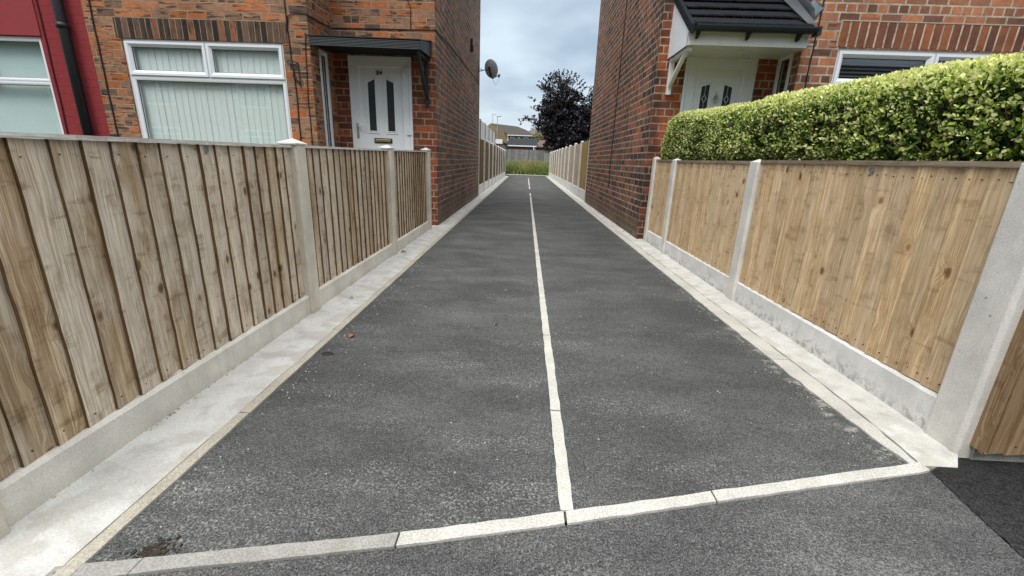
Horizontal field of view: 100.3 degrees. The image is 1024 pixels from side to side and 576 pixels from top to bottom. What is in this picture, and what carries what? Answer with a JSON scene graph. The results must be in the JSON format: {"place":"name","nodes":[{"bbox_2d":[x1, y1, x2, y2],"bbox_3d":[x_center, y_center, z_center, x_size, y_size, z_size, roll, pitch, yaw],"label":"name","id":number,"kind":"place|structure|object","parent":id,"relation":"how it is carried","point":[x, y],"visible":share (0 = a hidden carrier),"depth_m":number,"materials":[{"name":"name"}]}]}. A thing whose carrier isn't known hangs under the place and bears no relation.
{"place":"outdoors","nodes":[
{"label":"outdoors","id":0,"kind":"place"},
{"bbox_2d":[0,0,238,141],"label":"painted house","id":1,"kind":"structure","parent":0,"point":[49,83],"depth_m":5.69,"materials":[{"name":"red paint"}]},
{"bbox_2d":[0,36,63,139],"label":"window","id":2,"kind":"structure","parent":1,"relation":"in","point":[28,104],"depth_m":5.85,"materials":[{"name":"white plastic"}]},
{"bbox_2d":[80,0,480,225],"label":"brick house","id":3,"kind":"structure","parent":0,"point":[395,74],"depth_m":5.81,"materials":[{"name":"red brick"}]},
{"bbox_2d":[122,39,292,146],"bbox_3d":[-3.943,-2.501,5.726,2.273,1.470,0.104,2,17,1],"label":"window","id":4,"kind":"structure","parent":3,"relation":"in","point":[144,74],"depth_m":5.73,"materials":[{"name":"white plastic"}]},
{"bbox_2d":[318,49,334,146],"bbox_3d":[-2.612,-2.554,5.988,0.060,1.375,0.238,2,17,1],"label":"window","id":5,"kind":"structure","parent":3,"relation":"in","point":[321,53],"depth_m":5.98,"materials":[{"name":"white plastic"}]},
{"bbox_2d":[347,55,413,151],"bbox_3d":[-1.937,-2.149,6.452,0.910,2.420,0.136,2,17,1],"label":"door","id":6,"kind":"structure","parent":3,"relation":"in","point":[380,86],"depth_m":6.27,"materials":[{"name":"white plastic"}]},
{"bbox_2d":[478,59,500,83],"bbox_3d":[-0.593,-5.661,11.177,0.574,0.574,0.329,2,17,1],"label":"satellite dish","id":7,"kind":"object","parent":3,"relation":"attached to","point":[491,69],"visible":1,"depth_m":11.11,"materials":[{"name":"grey metal"}]},
{"bbox_2d":[88,175,906,562],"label":"path","id":8,"kind":"structure","parent":0,"point":[682,395],"depth_m":1.88,"materials":[{"name":"grey asphalt"}]},
{"bbox_2d":[120,534,182,558],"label":"soil crumbs","id":9,"kind":"object","parent":8,"relation":"on","point":[149,552],"visible":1,"depth_m":1.16,"materials":[{"name":"brown soil"}]},
{"bbox_2d":[479,0,600,130],"label":"sky","id":10,"kind":"structure","parent":0,"point":[527,40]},
{"bbox_2d":[137,473,1023,575],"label":"pavement","id":11,"kind":"structure","parent":0,"point":[928,524],"depth_m":1.24,"materials":[{"name":"grey asphalt"}]},
{"bbox_2d":[399,174,1023,557],"bbox_3d":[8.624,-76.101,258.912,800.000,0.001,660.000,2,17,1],"label":"ground","id":12,"kind":"structure","parent":0,"point":[936,476],"depth_m":1.40,"materials":[{"name":"grey asphalt"}]},
{"bbox_2d":[0,131,431,539],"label":"garden fence","id":13,"kind":"object","parent":12,"relation":"on","point":[148,284],"visible":1,"depth_m":1.63,"materials":[{"name":"timber boards"},{"name":"cast concrete"}]},
{"bbox_2d":[45,532,398,575],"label":"threshold edging","id":14,"kind":"object","parent":12,"relation":"on","point":[208,559],"visible":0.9,"depth_m":1.15,"materials":[{"name":"grey concrete"}]},
{"bbox_2d":[0,176,507,575],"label":"concrete haunching","id":15,"kind":"object","parent":12,"relation":"on","point":[63,527],"visible":0.67,"depth_m":1.54,"materials":[{"name":"grey concrete"}]},
{"bbox_2d":[52,247,807,498],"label":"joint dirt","id":16,"kind":"structure","parent":15,"relation":"on","point":[169,415],"depth_m":1.76,"materials":[{"name":"soil"}]},
{"bbox_2d":[52,176,508,575],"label":"path edging","id":17,"kind":"object","parent":12,"relation":"on","point":[100,542],"visible":0.68,"depth_m":1.53,"materials":[{"name":"beige concrete"}]},
{"bbox_2d":[479,119,495,144],"bbox_3d":[-0.967,-4.899,16.063,0.085,2.280,8.128,2,17,1],"label":"garden screen","id":18,"kind":"object","parent":12,"relation":"on","point":[486,133],"visible":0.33,"depth_m":15.46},
{"bbox_2d":[478,136,505,195],"bbox_3d":[-0.727,-5.805,20.093,0.100,1.719,16.550,2,17,1],"label":"garden fence","id":19,"kind":"object","parent":12,"relation":"on","point":[492,163],"visible":0.88,"depth_m":16.29,"materials":[{"name":"wood"}]},
{"bbox_2d":[495,139,507,159],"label":"garden shed","id":20,"kind":"structure","parent":12,"relation":"on","point":[498,142],"depth_m":31.34,"materials":[{"name":"white plastic"}]},
{"bbox_2d":[488,114,534,149],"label":"buff house","id":21,"kind":"structure","parent":12,"relation":"on","point":[505,133],"depth_m":71.45,"materials":[{"name":"brown tile"}]},
{"bbox_2d":[506,138,536,149],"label":"garage","id":22,"kind":"structure","parent":12,"relation":"on","point":[521,144],"depth_m":44.71,"materials":[{"name":"white plastic"}]},
{"bbox_2d":[505,159,548,174],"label":"weeds","id":23,"kind":"object","parent":12,"relation":"on","point":[524,167],"visible":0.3,"depth_m":35.44,"materials":[{"name":"plant"}]},
{"bbox_2d":[507,149,552,162],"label":"boundary fence","id":24,"kind":"object","parent":12,"relation":"on","point":[530,155],"visible":0.12,"depth_m":40.07,"materials":[{"name":"grey wood"}]},
{"bbox_2d":[529,129,545,149],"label":"distant house","id":25,"kind":"structure","parent":12,"relation":"on","point":[532,131],"depth_m":86.88,"materials":[{"name":"brick"}]},
{"bbox_2d":[531,130,549,141],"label":"leafy tree","id":26,"kind":"object","parent":12,"relation":"on","point":[537,137],"visible":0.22,"depth_m":65.61,"materials":[{"name":"green plant"}]},
{"bbox_2d":[536,140,553,150],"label":"outbuilding","id":27,"kind":"structure","parent":12,"relation":"on","point":[539,145],"depth_m":46.55,"materials":[{"name":"brick"}]},
{"bbox_2d":[528,178,573,521],"bbox_3d":[0.594,-3.041,13.945,0.049,0.046,26.312,2,17,1],"label":"edging","id":28,"kind":"object","parent":12,"relation":"on","point":[564,486],"visible":0.81,"depth_m":1.88,"materials":[{"name":"concrete"}]},
{"bbox_2d":[518,69,593,152],"bbox_3d":[3.924,-11.744,30.785,6.997,7.316,3.814,2,17,1],"label":"purple tree","id":29,"kind":"object","parent":12,"relation":"on","point":[566,121],"visible":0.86,"depth_m":29.96,"materials":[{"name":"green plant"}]},
{"bbox_2d":[548,139,589,201],"bbox_3d":[2.383,-5.970,21.005,0.100,1.729,19.910,2,17,1],"label":"garden fence","id":30,"kind":"object","parent":12,"relation":"on","point":[568,166],"visible":0.94,"depth_m":15.53,"materials":[{"name":"wood"}]},
{"bbox_2d":[396,462,929,547],"bbox_3d":[0.614,0.713,1.411,1.925,0.047,0.054,-1,17,-12],"label":"threshold edging","id":31,"kind":"object","parent":12,"relation":"on","point":[487,528],"visible":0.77,"depth_m":1.36,"materials":[{"name":"concrete"}]},
{"bbox_2d":[546,176,914,463],"bbox_3d":[1.993,-3.683,16.256,0.135,0.046,30.622,2,17,1],"label":"path edging","id":32,"kind":"object","parent":12,"relation":"on","point":[818,389],"visible":0.71,"depth_m":2.44,"materials":[{"name":"concrete"}]},
{"bbox_2d":[547,176,957,475],"bbox_3d":[2.149,-3.690,16.261,0.242,0.067,30.605,2,17,1],"label":"concrete haunching","id":33,"kind":"object","parent":12,"relation":"on","point":[912,440],"visible":0.5,"depth_m":2.23,"materials":[{"name":"grey concrete"}]},
{"bbox_2d":[643,157,1023,457],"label":"garden fence","id":34,"kind":"object","parent":12,"relation":"on","point":[897,286],"visible":0.93,"depth_m":2.08,"materials":[{"name":"light brown wood"},{"name":"pale concrete"}]},
{"bbox_2d":[660,51,1023,160],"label":"hedge","id":35,"kind":"object","parent":12,"relation":"on","point":[967,109],"visible":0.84,"depth_m":2.22,"materials":[{"name":"green plant"}]},
{"bbox_2d":[932,458,1023,556],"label":"asphalt repair","id":36,"kind":"structure","parent":12,"relation":"on","point":[990,494],"depth_m":1.49,"materials":[{"name":"black asphalt"}]},
{"bbox_2d":[969,310,1023,461],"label":"garden fence","id":37,"kind":"object","parent":36,"relation":"on","point":[998,435],"visible":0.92,"depth_m":1.56,"materials":[{"name":"brown wood"}]},
{"bbox_2d":[585,0,1023,238],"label":"brick house","id":38,"kind":"structure","parent":0,"point":[660,64],"depth_m":5.34,"materials":[{"name":"red brick"}]},
{"bbox_2d":[674,57,758,150],"bbox_3d":[2.673,-1.823,5.877,0.916,2.445,0.100,2,17,1],"label":"door","id":39,"kind":"structure","parent":38,"relation":"in","point":[708,82],"depth_m":5.59,"materials":[{"name":"white plastic"}]},
{"bbox_2d":[772,54,793,95],"bbox_3d":[3.412,-2.222,5.513,0.060,1.430,0.314,2,17,1],"label":"window","id":40,"kind":"structure","parent":38,"relation":"in","point":[780,65],"depth_m":5.44,"materials":[{"name":"white plastic"}]},
{"bbox_2d":[831,48,1005,84],"bbox_3d":[5.106,-2.101,5.364,2.800,1.800,0.470,2,17,1],"label":"window","id":41,"kind":"structure","parent":38,"relation":"in","point":[850,64],"depth_m":5.06,"materials":[{"name":"white plastic"}]}
]}

